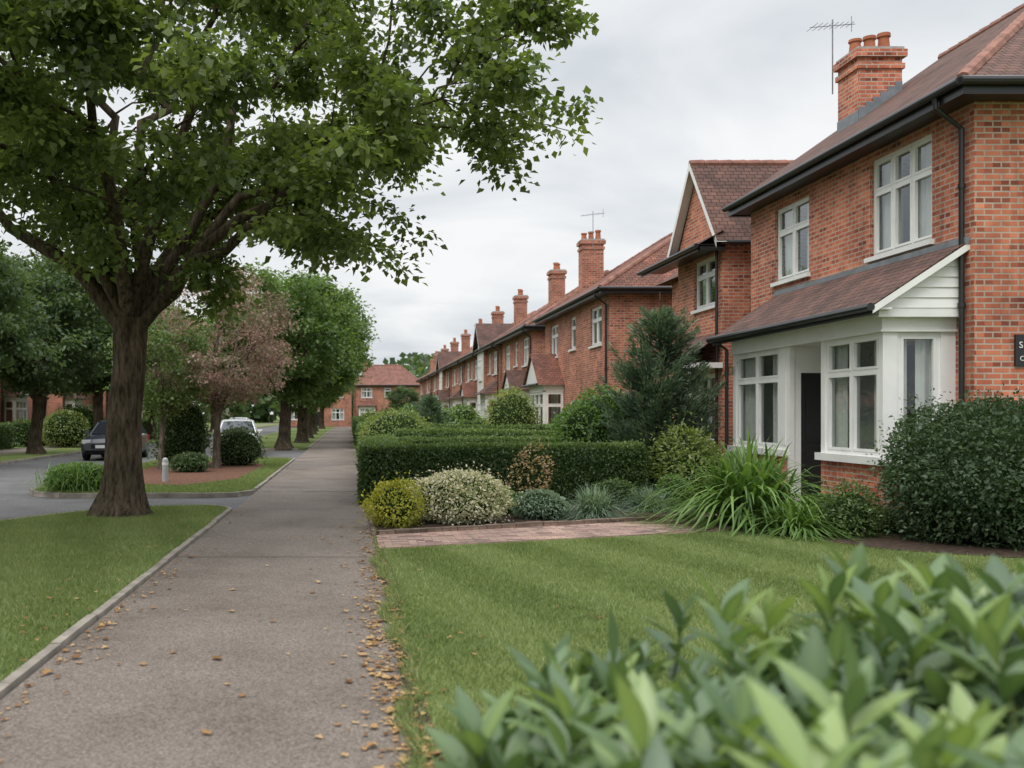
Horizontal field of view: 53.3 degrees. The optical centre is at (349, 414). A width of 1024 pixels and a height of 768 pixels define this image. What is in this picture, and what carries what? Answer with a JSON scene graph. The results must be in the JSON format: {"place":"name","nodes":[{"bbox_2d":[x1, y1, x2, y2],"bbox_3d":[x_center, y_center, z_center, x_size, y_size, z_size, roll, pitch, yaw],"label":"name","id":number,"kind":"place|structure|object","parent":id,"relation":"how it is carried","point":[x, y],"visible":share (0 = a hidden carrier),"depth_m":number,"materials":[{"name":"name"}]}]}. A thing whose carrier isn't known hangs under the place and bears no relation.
{"place":"outdoors","nodes":[
{"label":"outdoors","id":0,"kind":"place"},
{"bbox_2d":[0,421,278,449],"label":"front gardens","id":1,"kind":"object","parent":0,"point":[209,423],"depth_m":127.73,"materials":[{"name":"green plant"}]},
{"bbox_2d":[0,421,15,448],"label":"hedge","id":2,"kind":"object","parent":1,"relation":"on","point":[6,435],"visible":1,"depth_m":45.12,"materials":[{"name":"green plant"}]},
{"bbox_2d":[0,376,47,437],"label":"walls","id":3,"kind":"structure","parent":1,"relation":"on","point":[28,410],"depth_m":61.85,"materials":[{"name":"red brick"}]},
{"bbox_2d":[4,392,28,422],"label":"windows and door","id":4,"kind":"structure","parent":3,"relation":"attached to","point":[23,400],"depth_m":61.34,"materials":[{"name":"white paint"}]},
{"bbox_2d":[48,392,94,416],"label":"walls","id":5,"kind":"structure","parent":1,"relation":"on","point":[54,402],"depth_m":73.00,"materials":[{"name":"red brick"}]},
{"bbox_2d":[54,403,92,431],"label":"rounded shrub","id":6,"kind":"object","parent":1,"relation":"on","point":[86,413],"visible":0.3,"depth_m":59.59,"materials":[{"name":"green plant"}]},
{"bbox_2d":[12,417,159,446],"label":"hedge","id":7,"kind":"object","parent":1,"relation":"on","point":[21,432],"visible":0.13,"depth_m":48.05,"materials":[{"name":"green plant"}]},
{"bbox_2d":[0,425,305,519],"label":"road","id":8,"kind":"structure","parent":0,"point":[17,500],"depth_m":20.57,"materials":[{"name":"grey asphalt"}]},
{"bbox_2d":[0,504,226,681],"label":"grass verge","id":9,"kind":"object","parent":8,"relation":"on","point":[33,640],"depth_m":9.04,"materials":[{"name":"green plant"}]},
{"bbox_2d":[0,504,231,699],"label":"path edging","id":10,"kind":"object","parent":9,"relation":"on","point":[19,675],"visible":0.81,"depth_m":7.38,"materials":[{"name":"concrete"}]},
{"bbox_2d":[0,0,603,517],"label":"maple tree","id":11,"kind":"object","parent":9,"relation":"on","point":[82,192],"visible":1,"depth_m":13.83,"materials":[{"name":"green plant"}]},
{"bbox_2d":[81,420,148,459],"bbox_3d":[-8.750,0.902,37.475,1.960,1.465,4.210,0,0,0],"label":"parked car","id":12,"kind":"object","parent":8,"relation":"on","point":[93,442],"visible":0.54,"depth_m":35.94,"materials":[{"name":"grey paint"}]},
{"bbox_2d":[30,460,256,497],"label":"kerb","id":13,"kind":"structure","parent":8,"relation":"on","point":[34,493],"depth_m":19.64,"materials":[{"name":"concrete"}]},
{"bbox_2d":[33,456,291,492],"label":"grass verge","id":14,"kind":"object","parent":8,"relation":"on","point":[205,491],"depth_m":21.68,"materials":[{"name":"green plant"}]},
{"bbox_2d":[18,458,103,491],"bbox_3d":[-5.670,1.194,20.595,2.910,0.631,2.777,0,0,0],"label":"ornamental grass","id":15,"kind":"object","parent":14,"relation":"on","point":[69,486],"depth_m":20.04,"materials":[{"name":"green plant"}]},
{"bbox_2d":[96,309,216,469],"bbox_3d":[-5.319,-0.687,27.939,2.990,4.574,3.129,0,0,18],"label":"tree","id":16,"kind":"object","parent":14,"relation":"on","point":[175,398],"visible":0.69,"depth_m":27.78,"materials":[{"name":"green plant"}]},
{"bbox_2d":[143,385,212,465],"bbox_3d":[-5.112,0.248,30.142,2.249,2.768,2.169,0,0,0],"label":"dark shrub","id":17,"kind":"object","parent":14,"relation":"on","point":[188,432],"visible":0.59,"depth_m":29.66,"materials":[{"name":"green plant"}]},
{"bbox_2d":[168,451,210,472],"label":"shrub","id":18,"kind":"object","parent":14,"relation":"on","point":[192,462],"visible":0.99,"depth_m":26.67,"materials":[{"name":"green plant"}]},
{"bbox_2d":[143,461,264,484],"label":"bark mulch","id":19,"kind":"object","parent":14,"relation":"on","point":[152,475],"visible":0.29,"depth_m":25.71,"materials":[{"name":"brown wood"}]},
{"bbox_2d":[145,263,304,467],"bbox_3d":[-3.762,-1.434,28.949,4.927,6.067,4.936,0,0,0],"label":"plum tree","id":20,"kind":"object","parent":14,"relation":"on","point":[233,386],"visible":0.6,"depth_m":28.81,"materials":[{"name":"brown plant"}]},
{"bbox_2d":[210,423,268,465],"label":"dark shrub","id":21,"kind":"object","parent":14,"relation":"on","point":[239,446],"visible":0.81,"depth_m":30.12,"materials":[{"name":"green plant"}]},
{"bbox_2d":[220,419,261,442],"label":"parked car","id":22,"kind":"object","parent":8,"relation":"on","point":[227,423],"visible":0.14,"depth_m":40.47,"materials":[{"name":"white paint"}]},
{"bbox_2d":[259,426,334,449],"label":"grass verge","id":23,"kind":"object","parent":8,"relation":"on","point":[270,440],"depth_m":65.96,"materials":[{"name":"green plant"}]},
{"bbox_2d":[196,255,368,449],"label":"street tree","id":24,"kind":"object","parent":23,"relation":"on","point":[326,339],"visible":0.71,"depth_m":45.22,"materials":[{"name":"green plant"}]},
{"bbox_2d":[252,275,383,442],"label":"street tree","id":25,"kind":"object","parent":23,"relation":"on","point":[301,412],"visible":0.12,"depth_m":55.60,"materials":[{"name":"green plant"}]},
{"bbox_2d":[291,387,350,426],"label":"walls","id":26,"kind":"structure","parent":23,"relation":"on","point":[346,407],"depth_m":135.00,"materials":[{"name":"red brick"}]},
{"bbox_2d":[274,285,380,437],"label":"street tree","id":27,"kind":"object","parent":23,"relation":"on","point":[309,433],"visible":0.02,"depth_m":66.93,"materials":[{"name":"green plant"}]},
{"bbox_2d":[309,353,363,433],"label":"street tree","id":28,"kind":"object","parent":23,"relation":"on","point":[312,423],"visible":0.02,"depth_m":79.71,"materials":[{"name":"green plant"}]},
{"bbox_2d":[0,426,415,767],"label":"footpath","id":29,"kind":"structure","parent":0,"point":[163,707],"depth_m":6.31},
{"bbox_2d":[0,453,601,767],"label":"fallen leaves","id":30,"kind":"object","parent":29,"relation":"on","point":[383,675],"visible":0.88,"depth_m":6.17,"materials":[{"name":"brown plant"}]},
{"bbox_2d":[0,0,1023,414],"label":"sky","id":31,"kind":"structure","parent":0,"point":[678,82],"materials":[{"name":"white"}]},
{"bbox_2d":[618,485,692,514],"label":"ornamental grass","id":32,"kind":"object","parent":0,"point":[638,499],"depth_m":15.79,"materials":[{"name":"green plant"}]},
{"bbox_2d":[372,475,1023,762],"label":"front gardens","id":33,"kind":"object","parent":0,"point":[507,653],"depth_m":7.87,"materials":[{"name":"green plant"}]},
{"bbox_2d":[357,433,410,472],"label":"hedge","id":34,"kind":"object","parent":33,"relation":"on","point":[382,438],"visible":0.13,"depth_m":23.55,"materials":[{"name":"green plant"}]},
{"bbox_2d":[353,386,419,415],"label":"walls","id":35,"kind":"structure","parent":33,"relation":"on","point":[378,398],"depth_m":135.00,"materials":[{"name":"red brick"}]},
{"bbox_2d":[355,364,419,405],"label":"roof","id":36,"kind":"structure","parent":35,"relation":"on","point":[394,374],"depth_m":136.24,"materials":[{"name":"red ceramic"}]},
{"bbox_2d":[351,405,431,455],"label":"golden shrub","id":37,"kind":"object","parent":33,"relation":"on","point":[388,424],"visible":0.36,"depth_m":28.09,"materials":[{"name":"green plant"}]},
{"bbox_2d":[384,385,419,409],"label":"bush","id":38,"kind":"object","parent":33,"relation":"on","point":[395,397],"visible":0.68,"depth_m":123.28,"materials":[{"name":"green plant"}]},
{"bbox_2d":[366,545,445,767],"bbox_3d":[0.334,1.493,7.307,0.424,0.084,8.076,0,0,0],"label":"edge grass","id":39,"kind":"structure","parent":33,"relation":"on","point":[406,721],"depth_m":5.87,"materials":[{"name":"green plant"}]},
{"bbox_2d":[407,389,456,423],"bbox_3d":[2.837,0.412,35.939,2.291,2.722,2.344,0,0,0],"label":"conifer tree","id":40,"kind":"object","parent":33,"relation":"on","point":[428,407],"visible":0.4,"depth_m":35.80,"materials":[{"name":"green plant"}]},
{"bbox_2d":[439,368,451,411],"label":"walls","id":41,"kind":"structure","parent":33,"relation":"on","point":[444,378],"depth_m":86.01,"materials":[{"name":"red brick"}]},
{"bbox_2d":[436,347,471,400],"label":"roof","id":42,"kind":"structure","parent":41,"relation":"on","point":[444,358],"depth_m":87.96,"materials":[{"name":"brown ceramic"}]},
{"bbox_2d":[446,403,481,422],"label":"rounded shrub","id":43,"kind":"object","parent":33,"relation":"on","point":[463,411],"visible":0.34,"depth_m":48.02,"materials":[{"name":"green plant"}]},
{"bbox_2d":[390,425,557,437],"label":"hedge","id":44,"kind":"object","parent":33,"relation":"on","point":[433,431],"visible":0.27,"depth_m":26.28,"materials":[{"name":"green plant"}]},
{"bbox_2d":[400,433,561,448],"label":"hedge","id":45,"kind":"object","parent":33,"relation":"on","point":[467,438],"visible":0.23,"depth_m":22.69,"materials":[{"name":"green plant"}]},
{"bbox_2d":[422,421,552,433],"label":"hedge","id":46,"kind":"object","parent":33,"relation":"on","point":[514,426],"visible":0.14,"depth_m":30.65,"materials":[{"name":"green plant"}]},
{"bbox_2d":[477,344,501,417],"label":"walls","id":47,"kind":"structure","parent":33,"relation":"on","point":[486,378],"depth_m":59.95,"materials":[{"name":"red brick"}]},
{"bbox_2d":[472,324,496,419],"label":"windows and door","id":48,"kind":"structure","parent":47,"relation":"attached to","point":[483,397],"depth_m":57.91,"materials":[{"name":"white paint"}]},
{"bbox_2d":[472,303,547,393],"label":"roof","id":49,"kind":"structure","parent":47,"relation":"on","point":[486,334],"depth_m":61.06,"materials":[{"name":"brown ceramic"}]},
{"bbox_2d":[512,289,528,325],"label":"chimney","id":50,"kind":"object","parent":49,"relation":"on","point":[520,302],"visible":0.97,"depth_m":56.70,"materials":[{"name":"red brick"}]},
{"bbox_2d":[481,384,541,425],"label":"rounded shrub","id":51,"kind":"object","parent":33,"relation":"on","point":[509,408],"visible":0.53,"depth_m":32.72,"materials":[{"name":"green plant"}]},
{"bbox_2d":[502,330,544,399],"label":"walls","id":52,"kind":"structure","parent":33,"relation":"on","point":[537,341],"depth_m":48.40,"materials":[{"name":"red brick"}]},
{"bbox_2d":[504,338,528,398],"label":"windows and door","id":53,"kind":"structure","parent":52,"relation":"attached to","point":[525,357],"depth_m":47.91,"materials":[{"name":"white paint"}]},
{"bbox_2d":[492,325,544,390],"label":"gutters and fascia","id":54,"kind":"object","parent":52,"relation":"attached to","point":[515,333],"visible":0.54,"depth_m":46.91,"materials":[{"name":"black paint"}]},
{"bbox_2d":[493,270,608,389],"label":"roof","id":55,"kind":"structure","parent":52,"relation":"on","point":[515,378],"depth_m":46.94,"materials":[{"name":"brown ceramic"}]},
{"bbox_2d":[547,262,566,307],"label":"chimney","id":56,"kind":"object","parent":55,"relation":"on","point":[556,278],"visible":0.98,"depth_m":46.70,"materials":[{"name":"red brick"}]},
{"bbox_2d":[372,495,691,529],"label":"garden soil","id":57,"kind":"structure","parent":33,"relation":"on","point":[426,523],"depth_m":14.41,"materials":[{"name":"brown soil"}]},
{"bbox_2d":[357,470,431,527],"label":"golden shrub","id":58,"kind":"object","parent":57,"relation":"on","point":[392,507],"visible":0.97,"depth_m":13.58,"materials":[{"name":"yellow plant"}]},
{"bbox_2d":[396,461,522,525],"bbox_3d":[1.513,1.122,14.280,1.902,0.938,1.704,0,0,0],"label":"flowering shrub","id":59,"kind":"object","parent":57,"relation":"on","point":[466,496],"visible":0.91,"depth_m":13.94,"materials":[{"name":"beige plant"}]},
{"bbox_2d":[355,437,652,503],"bbox_3d":[2.662,0.984,17.688,5.188,1.201,1.344,0,0,0],"label":"hedge","id":60,"kind":"object","parent":57,"relation":"on","point":[580,463],"visible":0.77,"depth_m":17.20,"materials":[{"name":"green plant"}]},
{"bbox_2d":[497,436,559,496],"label":"russet shrub","id":61,"kind":"object","parent":57,"relation":"on","point":[533,480],"visible":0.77,"depth_m":16.05,"materials":[{"name":"brown plant"}]},
{"bbox_2d":[509,488,573,519],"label":"shrub","id":62,"kind":"object","parent":57,"relation":"on","point":[539,505],"visible":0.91,"depth_m":14.51,"materials":[{"name":"green plant"}]},
{"bbox_2d":[376,510,706,534],"bbox_3d":[3.128,1.502,13.984,6.086,0.096,0.666,0,0,-30],"label":"brick edging","id":63,"kind":"object","parent":57,"relation":"on","point":[497,526],"visible":0.58,"depth_m":13.49,"materials":[{"name":"brown brick"}]},
{"bbox_2d":[555,482,645,523],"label":"ornamental grass","id":64,"kind":"object","parent":57,"relation":"on","point":[594,506],"depth_m":14.59,"materials":[{"name":"green plant"}]},
{"bbox_2d":[588,476,639,508],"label":"shrub","id":65,"kind":"object","parent":57,"relation":"on","point":[620,488],"visible":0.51,"depth_m":16.15,"materials":[{"name":"green plant"}]},
{"bbox_2d":[653,473,697,508],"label":"shrub","id":66,"kind":"object","parent":57,"relation":"on","point":[666,479],"visible":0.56,"depth_m":16.23,"materials":[{"name":"green plant"}]},
{"bbox_2d":[376,513,732,548],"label":"brick path","id":67,"kind":"structure","parent":33,"relation":"on","point":[518,534],"depth_m":12.78,"materials":[{"name":"brown brick"}]},
{"bbox_2d":[550,380,642,443],"bbox_3d":[5.313,0.452,21.430,2.173,2.388,2.282,0,0,0],"label":"rounded shrub","id":68,"kind":"object","parent":33,"relation":"on","point":[581,418],"visible":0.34,"depth_m":20.89,"materials":[{"name":"green plant"}]},
{"bbox_2d":[529,294,671,427],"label":"walls","id":69,"kind":"structure","parent":33,"relation":"on","point":[582,365],"depth_m":34.37,"materials":[{"name":"red brick"}]},
{"bbox_2d":[526,305,601,423],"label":"windows and door","id":70,"kind":"structure","parent":69,"relation":"attached to","point":[536,392],"depth_m":39.25,"materials":[{"name":"white paint"}]},
{"bbox_2d":[521,286,671,396],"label":"gutters and fascia","id":71,"kind":"object","parent":69,"relation":"attached to","point":[592,295],"visible":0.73,"depth_m":32.13,"materials":[{"name":"black paint"}]},
{"bbox_2d":[523,232,677,384],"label":"roof","id":72,"kind":"structure","parent":69,"relation":"on","point":[547,369],"depth_m":36.16,"materials":[{"name":"red ceramic"}]},
{"bbox_2d":[576,230,605,292],"bbox_3d":[9.725,-5.952,40.350,0.990,3.004,0.840,0,0,0],"label":"chimney","id":73,"kind":"object","parent":72,"relation":"on","point":[590,250],"visible":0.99,"depth_m":40.00,"materials":[{"name":"red brick"}]},
{"bbox_2d":[585,292,734,490],"bbox_3d":[6.221,-0.418,19.870,3.653,4.099,2.979,0,0,-39],"label":"conifer tree","id":74,"kind":"object","parent":33,"relation":"on","point":[663,323],"visible":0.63,"depth_m":19.71,"materials":[{"name":"green plant"}]},
{"bbox_2d":[379,529,1023,767],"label":"lawn grass","id":75,"kind":"structure","parent":33,"relation":"on","point":[502,608],"depth_m":8.87,"materials":[{"name":"green plant"}]},
{"bbox_2d":[672,185,750,455],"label":"walls","id":76,"kind":"structure","parent":33,"relation":"on","point":[734,283],"depth_m":22.77,"materials":[{"name":"red brick"}]},
{"bbox_2d":[651,163,722,443],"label":"windows","id":77,"kind":"structure","parent":76,"relation":"attached to","point":[706,276],"depth_m":23.42,"materials":[{"name":"white paint"}]},
{"bbox_2d":[637,240,750,454],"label":"gutters","id":78,"kind":"object","parent":76,"relation":"attached to","point":[693,252],"visible":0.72,"depth_m":22.44,"materials":[{"name":"black paint"}]},
{"bbox_2d":[647,160,793,365],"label":"roof","id":79,"kind":"structure","parent":76,"relation":"on","point":[721,184],"depth_m":23.42,"materials":[{"name":"brown ceramic"}]},
{"bbox_2d":[424,542,1023,767],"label":"broadleaf shrub","id":80,"kind":"object","parent":33,"relation":"on","point":[771,701],"visible":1,"depth_m":2.09,"materials":[{"name":"green plant"}]},
{"bbox_2d":[727,244,969,504],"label":"bay windows and door","id":81,"kind":"structure","parent":33,"relation":"on","point":[834,391],"depth_m":15.22,"materials":[{"name":"white wood"}]},
{"bbox_2d":[716,236,969,335],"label":"bay roof","id":82,"kind":"structure","parent":81,"relation":"on","point":[875,283],"depth_m":15.52,"materials":[{"name":"brown tile"}]},
{"bbox_2d":[706,303,874,448],"bbox_3d":[7.100,-0.026,16.405,0.370,2.952,6.050,0,0,0],"label":"bay gutter","id":83,"kind":"object","parent":82,"relation":"attached to","point":[861,310],"visible":0.84,"depth_m":16.19,"materials":[{"name":"black plastic"}]},
{"bbox_2d":[702,498,1023,556],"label":"garden soil","id":84,"kind":"structure","parent":33,"relation":"on","point":[895,541],"depth_m":11.65,"materials":[{"name":"brown soil"}]},
{"bbox_2d":[639,409,730,504],"bbox_3d":[5.824,0.763,17.159,1.714,1.738,1.358,0,0,0],"label":"pale shrub","id":85,"kind":"object","parent":84,"relation":"on","point":[682,451],"visible":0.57,"depth_m":17.03,"materials":[{"name":"green plant"}]},
{"bbox_2d":[609,424,901,541],"bbox_3d":[5.584,0.809,13.860,4.080,1.402,4.238,0,0,0],"label":"strap leaf plant","id":86,"kind":"object","parent":84,"relation":"on","point":[744,486],"visible":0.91,"depth_m":13.46,"materials":[{"name":"green plant"}]},
{"bbox_2d":[729,492,864,542],"bbox_3d":[5.548,1.256,12.748,1.854,0.507,2.026,0,0,0],"label":"strap leaf plant","id":87,"kind":"object","parent":84,"relation":"on","point":[798,520],"visible":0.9,"depth_m":12.52,"materials":[{"name":"green plant"}]},
{"bbox_2d":[809,471,893,538],"bbox_3d":[6.366,1.149,12.624,1.014,0.895,0.923,0,0,-29],"label":"dark shrub","id":88,"kind":"object","parent":84,"relation":"on","point":[849,512],"visible":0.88,"depth_m":12.45,"materials":[{"name":"green plant"}]},
{"bbox_2d":[869,507,918,533],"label":"shrub","id":89,"kind":"object","parent":84,"relation":"on","point":[891,523],"visible":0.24,"depth_m":12.79,"materials":[{"name":"green plant"}]},
{"bbox_2d":[860,383,1023,552],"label":"laurel shrub","id":90,"kind":"object","parent":84,"relation":"on","point":[958,478],"visible":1,"depth_m":11.57,"materials":[{"name":"green plant"}]},
{"bbox_2d":[751,101,1023,438],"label":"walls","id":91,"kind":"structure","parent":33,"relation":"on","point":[841,219],"depth_m":13.46,"materials":[{"name":"red brick"}]},
{"bbox_2d":[770,133,934,286],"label":"windows","id":92,"kind":"structure","parent":91,"relation":"attached to","point":[895,181],"depth_m":15.42,"materials":[{"name":"white paint"}]},
{"bbox_2d":[722,75,1023,402],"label":"gutters and fascia","id":93,"kind":"object","parent":91,"relation":"attached to","point":[951,96],"visible":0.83,"depth_m":13.97,"materials":[{"name":"black paint"}]},
{"bbox_2d":[742,3,1023,196],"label":"roof","id":94,"kind":"structure","parent":91,"relation":"on","point":[995,47],"depth_m":16.35,"materials":[{"name":"brown ceramic"}]},
{"bbox_2d":[833,32,907,121],"bbox_3d":[10.180,-6.412,19.600,0.980,2.124,0.940,0,0,0],"label":"chimney","id":95,"kind":"object","parent":94,"relation":"on","point":[869,70],"visible":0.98,"depth_m":19.20,"materials":[{"name":"red brick"}]},
{"bbox_2d":[837,81,902,132],"bbox_3d":[10.172,-5.901,19.598,0.855,1.002,0.825,0,0,0],"label":"chimney flashing","id":96,"kind":"object","parent":95,"relation":"attached to","point":[859,114],"visible":0.52,"depth_m":19.18,"materials":[{"name":"grey metal"}]},
{"bbox_2d":[1014,334,1023,365],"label":"house sign","id":97,"kind":"object","parent":91,"relation":"attached to","point":[1018,349],"visible":1,"depth_m":13.26,"materials":[{"name":"black paint"}]},
{"bbox_2d":[736,452,904,510],"bbox_3d":[7.798,1.120,16.380,0.997,0.860,5.360,0,0,0],"label":"bay brickwork","id":98,"kind":"object","parent":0,"point":[831,471],"visible":0.08,"depth_m":14.70,"materials":[{"name":"red brick"}]},
{"label":"ground","id":99,"kind":"structure","parent":0,"visible":0},
{"bbox_2d":[42,408,90,447],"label":"rounded shrub","id":100,"kind":"object","parent":99,"relation":"on","point":[62,429],"visible":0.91,"depth_m":47.33,"materials":[{"name":"green plant"}]},
{"bbox_2d":[0,425,276,464],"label":"kerb","id":101,"kind":"structure","parent":99,"relation":"on","point":[36,458],"depth_m":37.06,"materials":[{"name":"concrete"}]},
{"bbox_2d":[0,423,278,461],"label":"grass verge","id":102,"kind":"object","parent":99,"relation":"on","point":[12,456],"depth_m":40.26,"materials":[{"name":"green plant"}]},
{"bbox_2d":[0,236,71,375],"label":"street tree","id":103,"kind":"object","parent":102,"relation":"on","point":[14,334],"visible":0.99,"depth_m":30.36,"materials":[{"name":"green plant"}]},
{"bbox_2d":[0,248,112,453],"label":"street tree","id":104,"kind":"object","parent":102,"relation":"on","point":[67,295],"visible":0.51,"depth_m":38.54,"materials":[{"name":"green plant"}]},
{"bbox_2d":[23,267,184,427],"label":"street tree","id":105,"kind":"object","parent":102,"relation":"on","point":[89,387],"visible":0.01,"depth_m":50.79,"materials":[{"name":"green plant"}]},
{"bbox_2d":[106,305,206,439],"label":"street tree","id":106,"kind":"object","parent":102,"relation":"on","point":[150,430],"visible":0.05,"depth_m":62.75,"materials":[{"name":"green plant"}]},
{"bbox_2d":[185,352,434,423],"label":"distant trees","id":107,"kind":"object","parent":99,"relation":"on","point":[261,410],"depth_m":189.85,"materials":[{"name":"green plant"}]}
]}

